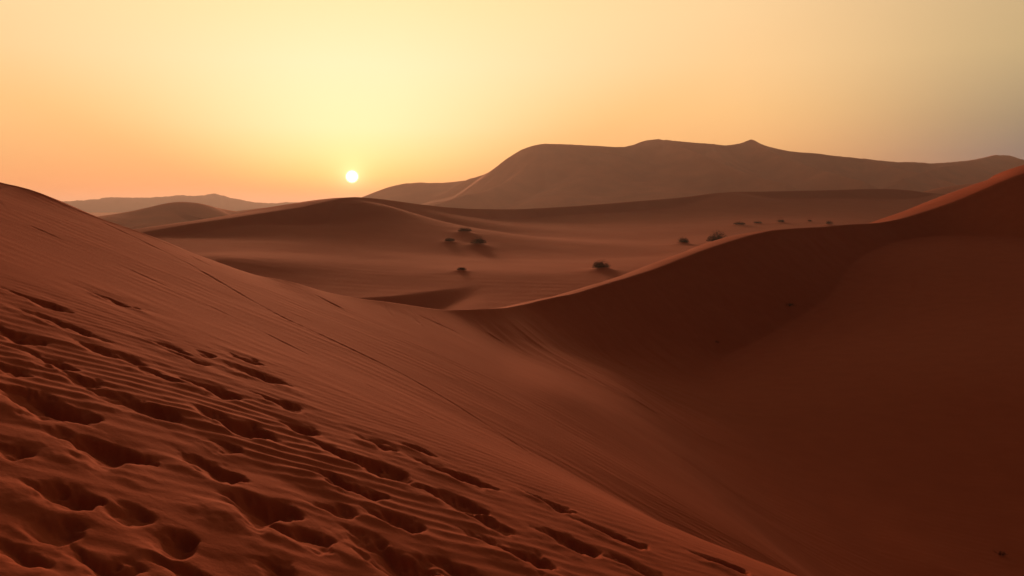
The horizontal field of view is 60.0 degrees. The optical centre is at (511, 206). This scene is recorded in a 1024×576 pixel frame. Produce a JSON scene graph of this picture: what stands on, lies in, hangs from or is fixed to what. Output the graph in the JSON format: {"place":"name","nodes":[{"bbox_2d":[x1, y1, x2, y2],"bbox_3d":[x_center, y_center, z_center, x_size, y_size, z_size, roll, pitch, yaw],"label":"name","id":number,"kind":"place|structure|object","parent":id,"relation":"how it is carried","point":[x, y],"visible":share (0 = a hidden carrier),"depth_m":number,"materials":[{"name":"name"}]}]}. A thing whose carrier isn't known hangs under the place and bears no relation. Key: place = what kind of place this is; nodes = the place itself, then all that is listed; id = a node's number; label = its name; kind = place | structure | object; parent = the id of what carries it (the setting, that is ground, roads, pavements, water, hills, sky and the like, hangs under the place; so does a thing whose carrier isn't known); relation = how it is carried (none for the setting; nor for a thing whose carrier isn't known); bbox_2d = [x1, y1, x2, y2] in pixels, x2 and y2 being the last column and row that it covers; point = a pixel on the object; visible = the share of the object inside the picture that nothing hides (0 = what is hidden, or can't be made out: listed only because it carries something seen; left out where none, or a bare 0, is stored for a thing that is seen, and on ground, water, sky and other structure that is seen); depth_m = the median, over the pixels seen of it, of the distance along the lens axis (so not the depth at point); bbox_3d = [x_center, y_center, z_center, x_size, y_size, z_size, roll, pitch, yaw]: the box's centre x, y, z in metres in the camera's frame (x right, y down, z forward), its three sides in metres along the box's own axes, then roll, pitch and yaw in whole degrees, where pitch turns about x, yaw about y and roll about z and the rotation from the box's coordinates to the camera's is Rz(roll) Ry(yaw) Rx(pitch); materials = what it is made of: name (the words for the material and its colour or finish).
{"place":"outdoors","nodes":[
{"label":"outdoors","id":0,"kind":"place"},
{"bbox_2d":[87,212,122,215],"bbox_3d":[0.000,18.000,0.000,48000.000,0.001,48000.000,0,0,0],"label":"desert ground","id":1,"kind":"structure","parent":0,"point":[100,213],"depth_m":2152.00,"materials":[{"name":"brown sand"}]},
{"bbox_2d":[62,193,297,211],"bbox_3d":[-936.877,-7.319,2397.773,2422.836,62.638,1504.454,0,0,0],"label":"distant mountains","id":2,"kind":"structure","parent":0,"point":[116,204],"depth_m":2635.46,"materials":[{"name":"brown sand"}]},
{"bbox_2d":[97,202,266,228],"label":"dune","id":3,"kind":"structure","parent":0,"point":[168,213],"depth_m":594.71,"materials":[{"name":"brown sand"}]},
{"bbox_2d":[0,165,1023,575],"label":"dune","id":4,"kind":"structure","parent":0,"point":[854,409],"depth_m":12.25,"materials":[{"name":"brown sand"}]},
{"bbox_2d":[0,0,1023,202],"label":"sky","id":5,"kind":"structure","parent":0,"point":[262,101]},
{"bbox_2d":[133,189,945,309],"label":"sand dunes","id":6,"kind":"structure","parent":0,"point":[384,250],"depth_m":165.15,"materials":[{"name":"brown sand"}]},
{"bbox_2d":[459,228,470,231],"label":"desert shrub","id":7,"kind":"object","parent":6,"relation":"on","point":[466,229],"visible":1,"depth_m":175.76,"materials":[{"name":"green plant"}]},
{"bbox_2d":[470,236,485,243],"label":"desert shrub","id":8,"kind":"object","parent":6,"relation":"on","point":[479,241],"visible":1,"depth_m":157.40,"materials":[{"name":"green plant"}]},
{"bbox_2d":[592,259,610,267],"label":"desert shrub","id":9,"kind":"object","parent":6,"relation":"on","point":[601,264],"visible":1,"depth_m":110.23,"materials":[{"name":"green plant"}]},
{"bbox_2d":[678,237,689,242],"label":"desert shrub","id":10,"kind":"object","parent":6,"relation":"on","point":[684,240],"visible":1,"depth_m":179.54,"materials":[{"name":"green plant"}]},
{"bbox_2d":[706,232,727,241],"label":"desert shrub","id":11,"kind":"object","parent":6,"relation":"on","point":[713,238],"visible":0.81,"depth_m":170.78,"materials":[{"name":"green plant"}]},
{"bbox_2d":[364,139,1023,208],"bbox_3d":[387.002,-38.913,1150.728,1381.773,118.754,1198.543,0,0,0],"label":"massif dune","id":12,"kind":"structure","parent":0,"point":[548,175],"depth_m":1141.42,"materials":[{"name":"brown sand"}]},
{"bbox_2d":[923,183,976,193],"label":"dune","id":13,"kind":"structure","parent":0,"point":[946,190],"depth_m":631.62,"materials":[{"name":"brown sand"}]}
]}

